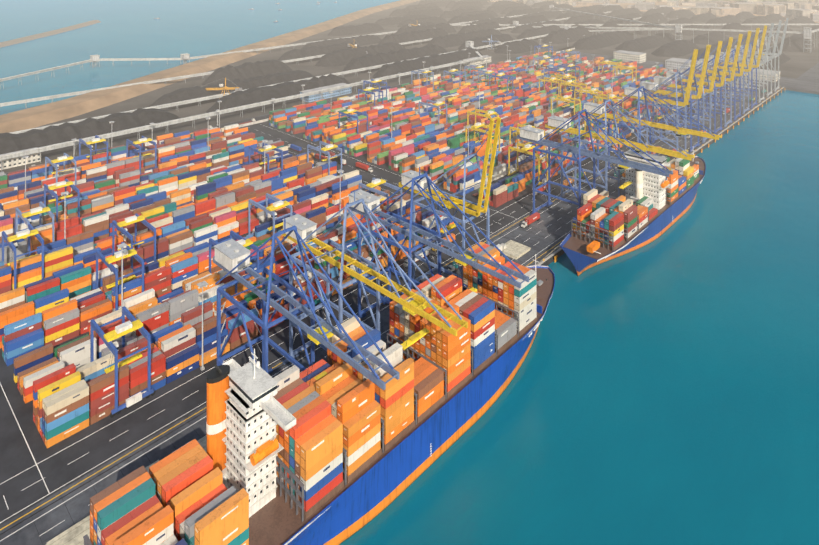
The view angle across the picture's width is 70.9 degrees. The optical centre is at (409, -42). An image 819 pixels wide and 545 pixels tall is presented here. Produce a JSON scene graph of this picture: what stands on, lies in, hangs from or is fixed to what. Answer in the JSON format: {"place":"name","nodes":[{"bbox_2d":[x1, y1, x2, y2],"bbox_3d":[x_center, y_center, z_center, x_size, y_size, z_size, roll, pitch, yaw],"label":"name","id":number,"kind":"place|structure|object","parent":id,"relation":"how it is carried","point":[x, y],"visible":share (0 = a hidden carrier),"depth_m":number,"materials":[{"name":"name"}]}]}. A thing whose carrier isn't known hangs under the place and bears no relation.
{"place":"outdoors","nodes":[
{"label":"outdoors","id":0,"kind":"place"},
{"bbox_2d":[0,33,747,525],"bbox_3d":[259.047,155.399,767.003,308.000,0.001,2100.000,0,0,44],"label":"terminal road asphalt","id":1,"kind":"structure","parent":0,"point":[108,441],"depth_m":204.13,"materials":[{"name":"black asphalt"}]},
{"bbox_2d":[8,164,34,173],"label":"terminal truck","id":2,"kind":"object","parent":1,"relation":"on","point":[20,170],"visible":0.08,"depth_m":417.99,"materials":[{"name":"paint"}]},
{"bbox_2d":[0,124,454,447],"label":"shipping containers","id":3,"kind":"object","parent":1,"relation":"on","point":[189,196],"visible":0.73,"depth_m":284.59,"materials":[{"name":"metal"}]},
{"bbox_2d":[2,224,43,288],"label":"yard gantry crane","id":4,"kind":"object","parent":3,"relation":"on","point":[30,231],"visible":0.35,"depth_m":274.09,"materials":[{"name":"paint"}]},
{"bbox_2d":[16,201,53,256],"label":"yard gantry crane","id":5,"kind":"object","parent":3,"relation":"on","point":[41,208],"visible":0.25,"depth_m":300.41,"materials":[{"name":"paint"}]},
{"bbox_2d":[45,153,75,192],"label":"yard gantry crane","id":6,"kind":"object","parent":3,"relation":"on","point":[65,157],"visible":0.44,"depth_m":379.16,"materials":[{"name":"paint"}]},
{"bbox_2d":[44,179,79,221],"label":"yard gantry crane","id":7,"kind":"object","parent":3,"relation":"on","point":[65,184],"visible":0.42,"depth_m":334.50,"materials":[{"name":"paint"}]},
{"bbox_2d":[79,135,107,163],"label":"yard gantry crane","id":8,"kind":"object","parent":3,"relation":"on","point":[97,139],"visible":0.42,"depth_m":417.33,"materials":[{"name":"paint"}]},
{"bbox_2d":[96,242,143,310],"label":"yard gantry crane","id":9,"kind":"object","parent":3,"relation":"on","point":[128,251],"visible":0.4,"depth_m":255.33,"materials":[{"name":"paint"}]},
{"bbox_2d":[90,306,154,417],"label":"yard gantry crane","id":10,"kind":"object","parent":3,"relation":"on","point":[132,324],"visible":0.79,"depth_m":203.86,"materials":[{"name":"paint"}]},
{"bbox_2d":[112,213,155,268],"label":"yard gantry crane","id":11,"kind":"object","parent":3,"relation":"on","point":[135,218],"visible":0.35,"depth_m":288.92,"materials":[{"name":"paint"}]},
{"bbox_2d":[126,136,156,173],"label":"yard gantry crane","id":12,"kind":"object","parent":3,"relation":"on","point":[143,139],"visible":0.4,"depth_m":416.19,"materials":[{"name":"paint"}]},
{"bbox_2d":[249,143,282,172],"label":"yard gantry crane","id":13,"kind":"object","parent":3,"relation":"on","point":[267,147],"visible":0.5,"depth_m":400.52,"materials":[{"name":"paint"}]},
{"bbox_2d":[247,193,291,235],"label":"yard gantry crane","id":14,"kind":"object","parent":3,"relation":"on","point":[278,203],"visible":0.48,"depth_m":310.53,"materials":[{"name":"paint"}]},
{"bbox_2d":[307,141,341,174],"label":"yard gantry crane","id":15,"kind":"object","parent":3,"relation":"on","point":[326,148],"visible":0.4,"depth_m":403.72,"materials":[{"name":"paint"}]},
{"bbox_2d":[359,178,401,229],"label":"yard gantry crane","id":16,"kind":"object","parent":3,"relation":"on","point":[372,185],"visible":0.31,"depth_m":335.98,"materials":[{"name":"paint"}]},
{"bbox_2d":[209,230,258,292],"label":"yard gantry crane","id":17,"kind":"object","parent":1,"relation":"on","point":[242,241],"visible":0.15,"depth_m":270.46,"materials":[{"name":"paint"}]},
{"bbox_2d":[288,144,301,152],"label":"terminal truck","id":18,"kind":"object","parent":1,"relation":"on","point":[295,147],"visible":0.92,"depth_m":463.36,"materials":[{"name":"paint"}]},
{"bbox_2d":[314,153,326,160],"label":"terminal truck","id":19,"kind":"object","parent":1,"relation":"on","point":[316,156],"visible":0.44,"depth_m":442.56,"materials":[{"name":"paint"}]},
{"bbox_2d":[332,157,345,165],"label":"terminal truck","id":20,"kind":"object","parent":1,"relation":"on","point":[337,159],"visible":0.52,"depth_m":433.93,"materials":[{"name":"paint"}]},
{"bbox_2d":[339,109,367,133],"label":"yard gantry crane","id":21,"kind":"object","parent":1,"relation":"on","point":[347,113],"visible":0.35,"depth_m":496.54,"materials":[{"name":"paint"}]},
{"bbox_2d":[22,16,689,370],"bbox_3d":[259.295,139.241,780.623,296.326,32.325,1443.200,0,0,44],"label":"light poles","id":22,"kind":"object","parent":1,"relation":"on","point":[200,284],"visible":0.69,"depth_m":357.18,"materials":[{"name":"metal"}]},
{"bbox_2d":[356,162,372,172],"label":"terminal truck","id":23,"kind":"object","parent":1,"relation":"on","point":[363,166],"visible":1,"depth_m":421.14,"materials":[{"name":"paint"}]},
{"bbox_2d":[0,81,777,540],"bbox_3d":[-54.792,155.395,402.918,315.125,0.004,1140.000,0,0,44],"label":"road lane markings","id":24,"kind":"object","parent":1,"relation":"on","point":[246,363],"visible":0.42,"depth_m":196.93,"materials":[{"name":"paint"}]},
{"bbox_2d":[404,249,429,267],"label":"terminal truck","id":25,"kind":"object","parent":1,"relation":"on","point":[427,253],"visible":0.31,"depth_m":295.24,"materials":[{"name":"paint"}]},
{"bbox_2d":[411,69,433,90],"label":"yard gantry crane","id":26,"kind":"object","parent":1,"relation":"on","point":[424,72],"visible":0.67,"depth_m":674.64,"materials":[{"name":"paint"}]},
{"bbox_2d":[419,99,446,124],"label":"yard gantry crane","id":27,"kind":"object","parent":1,"relation":"on","point":[436,104],"visible":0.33,"depth_m":527.41,"materials":[{"name":"paint"}]},
{"bbox_2d":[432,233,455,251],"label":"terminal truck","id":28,"kind":"object","parent":1,"relation":"on","point":[449,237],"visible":0.33,"depth_m":312.56,"materials":[{"name":"paint"}]},
{"bbox_2d":[444,69,465,82],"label":"yard gantry crane","id":29,"kind":"object","parent":1,"relation":"on","point":[452,71],"visible":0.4,"depth_m":679.40,"materials":[{"name":"paint"}]},
{"bbox_2d":[464,65,486,80],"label":"yard gantry crane","id":30,"kind":"object","parent":1,"relation":"on","point":[478,67],"visible":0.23,"depth_m":706.19,"materials":[{"name":"paint"}]},
{"bbox_2d":[466,122,499,152],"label":"yard gantry crane","id":31,"kind":"object","parent":1,"relation":"on","point":[475,126],"visible":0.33,"depth_m":454.14,"materials":[{"name":"paint"}]},
{"bbox_2d":[467,109,498,125],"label":"yard gantry crane","id":32,"kind":"object","parent":1,"relation":"on","point":[488,114],"visible":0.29,"depth_m":496.19,"materials":[{"name":"paint"}]},
{"bbox_2d":[473,70,495,82],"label":"yard gantry crane","id":33,"kind":"object","parent":1,"relation":"on","point":[486,72],"visible":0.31,"depth_m":675.78,"materials":[{"name":"paint"}]},
{"bbox_2d":[269,51,727,207],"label":"shipping containers","id":34,"kind":"object","parent":1,"relation":"on","point":[424,141],"visible":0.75,"depth_m":529.87,"materials":[{"name":"metal"}]},
{"bbox_2d":[358,87,382,105],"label":"yard gantry crane","id":35,"kind":"object","parent":34,"relation":"on","point":[366,91],"visible":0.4,"depth_m":582.29,"materials":[{"name":"paint"}]},
{"bbox_2d":[363,79,387,101],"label":"yard gantry crane","id":36,"kind":"object","parent":34,"relation":"on","point":[373,81],"visible":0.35,"depth_m":621.00,"materials":[{"name":"paint"}]},
{"bbox_2d":[533,56,553,70],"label":"yard gantry crane","id":37,"kind":"object","parent":34,"relation":"on","point":[546,58],"visible":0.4,"depth_m":770.49,"materials":[{"name":"paint"}]},
{"bbox_2d":[544,67,566,79],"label":"yard gantry crane","id":38,"kind":"object","parent":34,"relation":"on","point":[560,70],"visible":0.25,"depth_m":689.18,"materials":[{"name":"paint"}]},
{"bbox_2d":[551,95,580,114],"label":"yard gantry crane","id":39,"kind":"object","parent":34,"relation":"on","point":[563,98],"visible":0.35,"depth_m":547.75,"materials":[{"name":"paint"}]},
{"bbox_2d":[560,80,586,100],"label":"yard gantry crane","id":40,"kind":"object","parent":34,"relation":"on","point":[570,82],"visible":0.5,"depth_m":615.67,"materials":[{"name":"paint"}]},
{"bbox_2d":[613,65,636,82],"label":"yard gantry crane","id":41,"kind":"object","parent":34,"relation":"on","point":[630,67],"visible":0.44,"depth_m":704.61,"materials":[{"name":"paint"}]},
{"bbox_2d":[489,73,512,92],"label":"yard gantry crane","id":42,"kind":"object","parent":1,"relation":"on","point":[499,76],"visible":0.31,"depth_m":654.49,"materials":[{"name":"paint"}]},
{"bbox_2d":[509,124,544,159],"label":"yard gantry crane","id":43,"kind":"object","parent":1,"relation":"on","point":[517,129],"visible":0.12,"depth_m":454.40,"materials":[{"name":"paint"}]},
{"bbox_2d":[507,143,547,186],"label":"yard gantry crane","id":44,"kind":"object","parent":1,"relation":"on","point":[525,149],"visible":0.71,"depth_m":402.39,"materials":[{"name":"paint"}]},
{"bbox_2d":[532,184,547,196],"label":"terminal truck","id":45,"kind":"object","parent":1,"relation":"on","point":[543,188],"visible":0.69,"depth_m":380.26,"materials":[{"name":"paint"}]},
{"bbox_2d":[534,44,552,55],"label":"yard gantry crane","id":46,"kind":"object","parent":1,"relation":"on","point":[544,46],"visible":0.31,"depth_m":872.75,"materials":[{"name":"paint"}]},
{"bbox_2d":[539,77,564,97],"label":"yard gantry crane","id":47,"kind":"object","parent":1,"relation":"on","point":[552,79],"visible":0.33,"depth_m":631.73,"materials":[{"name":"paint"}]},
{"bbox_2d":[551,74,575,89],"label":"yard gantry crane","id":48,"kind":"object","parent":1,"relation":"on","point":[565,76],"visible":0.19,"depth_m":650.51,"materials":[{"name":"paint"}]},
{"bbox_2d":[557,64,579,80],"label":"yard gantry crane","id":49,"kind":"object","parent":1,"relation":"on","point":[571,66],"visible":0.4,"depth_m":711.85,"materials":[{"name":"paint"}]},
{"bbox_2d":[560,49,579,61],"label":"yard gantry crane","id":50,"kind":"object","parent":1,"relation":"on","point":[567,51],"visible":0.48,"depth_m":827.57,"materials":[{"name":"paint"}]},
{"bbox_2d":[563,176,577,185],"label":"terminal truck","id":51,"kind":"object","parent":1,"relation":"on","point":[566,182],"visible":0.48,"depth_m":392.33,"materials":[{"name":"paint"}]},
{"bbox_2d":[576,172,585,177],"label":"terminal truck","id":52,"kind":"object","parent":1,"relation":"on","point":[577,175],"visible":0.27,"depth_m":405.59,"materials":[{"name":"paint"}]},
{"bbox_2d":[574,87,602,103],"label":"yard gantry crane","id":53,"kind":"object","parent":1,"relation":"on","point":[592,91],"visible":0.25,"depth_m":580.87,"materials":[{"name":"paint"}]},
{"bbox_2d":[584,115,618,146],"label":"yard gantry crane","id":54,"kind":"object","parent":1,"relation":"on","point":[602,128],"visible":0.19,"depth_m":485.79,"materials":[{"name":"paint"}]},
{"bbox_2d":[593,94,622,114],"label":"yard gantry crane","id":55,"kind":"object","parent":1,"relation":"on","point":[611,96],"visible":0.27,"depth_m":552.50,"materials":[{"name":"paint"}]},
{"bbox_2d":[598,60,620,74],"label":"yard gantry crane","id":56,"kind":"object","parent":1,"relation":"on","point":[606,62],"visible":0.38,"depth_m":739.37,"materials":[{"name":"paint"}]},
{"bbox_2d":[611,144,622,152],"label":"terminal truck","id":57,"kind":"object","parent":1,"relation":"on","point":[615,148],"visible":0.38,"depth_m":463.36,"materials":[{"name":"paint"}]},
{"bbox_2d":[643,90,671,115],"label":"yard gantry crane","id":58,"kind":"object","parent":1,"relation":"on","point":[662,94],"visible":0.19,"depth_m":567.91,"materials":[{"name":"paint"}]},
{"bbox_2d":[0,0,818,544],"bbox_3d":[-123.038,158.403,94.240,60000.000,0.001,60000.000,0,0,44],"label":"sea water","id":59,"kind":"structure","parent":0,"point":[662,390],"depth_m":226.14,"materials":[{"name":"teal liquid"}]},
{"bbox_2d":[0,20,100,47],"bbox_3d":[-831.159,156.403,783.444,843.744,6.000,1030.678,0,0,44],"label":"breakwater","id":60,"kind":"object","parent":59,"relation":"in","point":[37,36],"visible":0.86,"depth_m":1178.45,"materials":[{"name":"beige stone"}]},
{"bbox_2d":[83,242,554,544],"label":"container ship","id":61,"kind":"object","parent":59,"relation":"on","point":[341,451],"visible":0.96,"depth_m":159.63,"materials":[{"name":"paint"}]},
{"bbox_2d":[540,149,705,275],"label":"container ship","id":62,"kind":"object","parent":59,"relation":"on","point":[645,209],"visible":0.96,"depth_m":317.35,"materials":[{"name":"paint"}]},
{"bbox_2d":[0,49,818,544],"bbox_3d":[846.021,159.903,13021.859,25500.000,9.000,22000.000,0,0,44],"label":"quay apron","id":63,"kind":"object","parent":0,"point":[544,233],"visible":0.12,"depth_m":245.62,"materials":[{"name":"concrete"}]},
{"bbox_2d":[0,0,419,132],"bbox_3d":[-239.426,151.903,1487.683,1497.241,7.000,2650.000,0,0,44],"label":"beach","id":64,"kind":"structure","parent":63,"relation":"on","point":[38,116],"depth_m":687.95,"materials":[{"name":"beige sand"}]},
{"bbox_2d":[46,240,530,544],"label":"hatch covers","id":65,"kind":"object","parent":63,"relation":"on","point":[75,533],"visible":0.19,"depth_m":154.81,"materials":[{"name":"metal"}]},
{"bbox_2d":[213,219,399,389],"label":"quay crane","id":66,"kind":"object","parent":63,"relation":"on","point":[231,257],"visible":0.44,"depth_m":188.25,"materials":[{"name":"paint"}]},
{"bbox_2d":[0,87,744,529],"bbox_3d":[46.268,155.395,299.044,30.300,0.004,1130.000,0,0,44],"label":"yellow road apron markings","id":67,"kind":"object","parent":63,"relation":"on","point":[206,407],"visible":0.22,"depth_m":184.15,"materials":[{"name":"paint"}]},
{"bbox_2d":[281,192,467,364],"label":"quay crane","id":68,"kind":"object","parent":63,"relation":"on","point":[307,230],"visible":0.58,"depth_m":208.87,"materials":[{"name":"paint"}]},
{"bbox_2d":[0,85,776,534],"bbox_3d":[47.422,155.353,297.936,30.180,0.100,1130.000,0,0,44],"label":"crane rails","id":69,"kind":"object","parent":63,"relation":"on","point":[278,367],"visible":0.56,"depth_m":184.68,"materials":[{"name":"metal"}]},
{"bbox_2d":[239,48,574,127],"bbox_3d":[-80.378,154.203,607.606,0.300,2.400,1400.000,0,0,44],"label":"yard perimeter wall","id":70,"kind":"structure","parent":63,"relation":"on","point":[252,123],"depth_m":541.21,"materials":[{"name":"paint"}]},
{"bbox_2d":[346,167,528,318],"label":"quay crane","id":71,"kind":"object","parent":63,"relation":"on","point":[465,258],"visible":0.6,"depth_m":234.80,"materials":[{"name":"paint"}]},
{"bbox_2d":[399,117,500,290],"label":"quay crane","id":72,"kind":"object","parent":63,"relation":"on","point":[407,176],"visible":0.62,"depth_m":263.34,"materials":[{"name":"paint"}]},
{"bbox_2d":[448,261,461,271],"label":"terminal truck","id":73,"kind":"object","parent":63,"relation":"on","point":[453,267],"visible":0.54,"depth_m":284.95,"materials":[{"name":"paint"}]},
{"bbox_2d":[496,243,506,250],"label":"van","id":74,"kind":"object","parent":63,"relation":"on","point":[501,246],"visible":0.15,"depth_m":304.85,"materials":[{"name":"paint"}]},
{"bbox_2d":[521,212,539,228],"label":"terminal truck","id":75,"kind":"object","parent":63,"relation":"on","point":[532,218],"visible":1,"depth_m":335.26,"materials":[{"name":"paint"}]},
{"bbox_2d":[517,104,672,215],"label":"quay crane","id":76,"kind":"object","parent":63,"relation":"on","point":[532,135],"visible":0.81,"depth_m":338.56,"materials":[{"name":"paint"}]},
{"bbox_2d":[545,99,694,197],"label":"quay crane","id":77,"kind":"object","parent":63,"relation":"on","point":[554,122],"visible":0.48,"depth_m":362.89,"materials":[{"name":"paint"}]},
{"bbox_2d":[614,168,625,177],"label":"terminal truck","id":78,"kind":"object","parent":63,"relation":"on","point":[623,170],"visible":0.48,"depth_m":408.88,"materials":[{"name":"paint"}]},
{"bbox_2d":[581,86,721,177],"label":"quay crane","id":79,"kind":"object","parent":63,"relation":"on","point":[590,107],"visible":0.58,"depth_m":397.05,"materials":[{"name":"paint"}]},
{"bbox_2d":[622,49,697,158],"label":"quay crane","id":80,"kind":"object","parent":63,"relation":"on","point":[629,90],"visible":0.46,"depth_m":452.54,"materials":[{"name":"paint"}]},
{"bbox_2d":[537,87,783,264],"bbox_3d":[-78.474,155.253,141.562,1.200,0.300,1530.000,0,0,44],"label":"quay wall","id":81,"kind":"structure","parent":63,"relation":"on","point":[550,256],"depth_m":490.06,"materials":[{"name":"concrete"}]},
{"bbox_2d":[543,88,784,261],"bbox_3d":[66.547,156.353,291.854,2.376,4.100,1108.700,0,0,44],"label":"quay fenders","id":82,"kind":"object","parent":81,"relation":"attached to","point":[555,258],"visible":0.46,"depth_m":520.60,"materials":[{"name":"rubber"}]},
{"bbox_2d":[637,45,710,151],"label":"quay crane","id":83,"kind":"object","parent":63,"relation":"on","point":[648,86],"visible":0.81,"depth_m":475.42,"materials":[{"name":"paint"}]},
{"bbox_2d":[652,41,722,142],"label":"quay crane","id":84,"kind":"object","parent":63,"relation":"on","point":[659,79],"visible":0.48,"depth_m":497.69,"materials":[{"name":"paint"}]},
{"bbox_2d":[665,37,732,133],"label":"quay crane","id":85,"kind":"object","parent":63,"relation":"on","point":[685,81],"visible":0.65,"depth_m":517.71,"materials":[{"name":"paint"}]},
{"bbox_2d":[678,34,742,127],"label":"quay crane","id":86,"kind":"object","parent":63,"relation":"on","point":[732,74],"visible":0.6,"depth_m":540.74,"materials":[{"name":"paint"}]},
{"bbox_2d":[689,31,751,120],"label":"quay crane","id":87,"kind":"object","parent":63,"relation":"on","point":[740,74],"visible":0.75,"depth_m":560.22,"materials":[{"name":"paint"}]},
{"bbox_2d":[699,28,759,113],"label":"quay crane","id":88,"kind":"object","parent":63,"relation":"on","point":[756,34],"visible":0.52,"depth_m":581.20,"materials":[{"name":"paint"}]},
{"bbox_2d":[709,25,766,108],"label":"quay crane","id":89,"kind":"object","parent":63,"relation":"on","point":[756,65],"visible":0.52,"depth_m":601.57,"materials":[{"name":"paint"}]},
{"bbox_2d":[720,23,773,102],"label":"quay crane","id":90,"kind":"object","parent":63,"relation":"on","point":[767,49],"visible":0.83,"depth_m":626.70,"materials":[{"name":"paint"}]},
{"bbox_2d":[726,20,781,96],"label":"quay crane","id":91,"kind":"object","parent":63,"relation":"on","point":[775,44],"visible":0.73,"depth_m":652.55,"materials":[{"name":"paint"}]},
{"bbox_2d":[735,18,788,91],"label":"quay crane","id":92,"kind":"object","parent":63,"relation":"on","point":[782,42],"visible":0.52,"depth_m":677.24,"materials":[{"name":"paint"}]},
{"bbox_2d":[0,0,818,172],"bbox_3d":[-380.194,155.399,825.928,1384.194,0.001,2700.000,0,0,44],"label":"coal yard ground","id":93,"kind":"structure","parent":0,"point":[797,65],"depth_m":797.41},
{"bbox_2d":[0,50,780,169],"bbox_3d":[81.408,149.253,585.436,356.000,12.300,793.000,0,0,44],"label":"terminal buildings","id":94,"kind":"structure","parent":93,"relation":"on","point":[640,57],"depth_m":726.39,"materials":[{"name":"paint"}]},
{"bbox_2d":[0,0,818,155],"bbox_3d":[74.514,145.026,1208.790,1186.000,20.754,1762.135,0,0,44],"label":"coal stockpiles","id":95,"kind":"object","parent":93,"relation":"on","point":[252,78],"visible":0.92,"depth_m":973.86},
{"bbox_2d":[0,5,818,169],"bbox_3d":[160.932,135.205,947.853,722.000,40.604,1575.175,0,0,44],"label":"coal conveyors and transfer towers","id":96,"kind":"object","parent":93,"relation":"on","point":[807,32],"visible":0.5,"depth_m":753.30,"materials":[{"name":"white metal"}]},
{"bbox_2d":[194,77,241,99],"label":"stacker reclaimer","id":97,"kind":"object","parent":96,"relation":"on","point":[222,88],"visible":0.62,"depth_m":624.71,"materials":[{"name":"paint"}]},
{"bbox_2d":[347,40,367,53],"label":"stacker reclaimer","id":98,"kind":"object","parent":96,"relation":"on","point":[350,45],"visible":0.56,"depth_m":919.90,"materials":[{"name":"paint"}]},
{"bbox_2d":[480,34,500,49],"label":"stacker reclaimer","id":99,"kind":"object","parent":96,"relation":"on","point":[491,47],"visible":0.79,"depth_m":975.72,"materials":[{"name":"paint"}]},
{"bbox_2d":[487,0,818,22],"bbox_3d":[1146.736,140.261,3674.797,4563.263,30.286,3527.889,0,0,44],"label":"city buildings","id":100,"kind":"structure","parent":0,"point":[791,9],"depth_m":1677.96,"materials":[{"name":"paint"}]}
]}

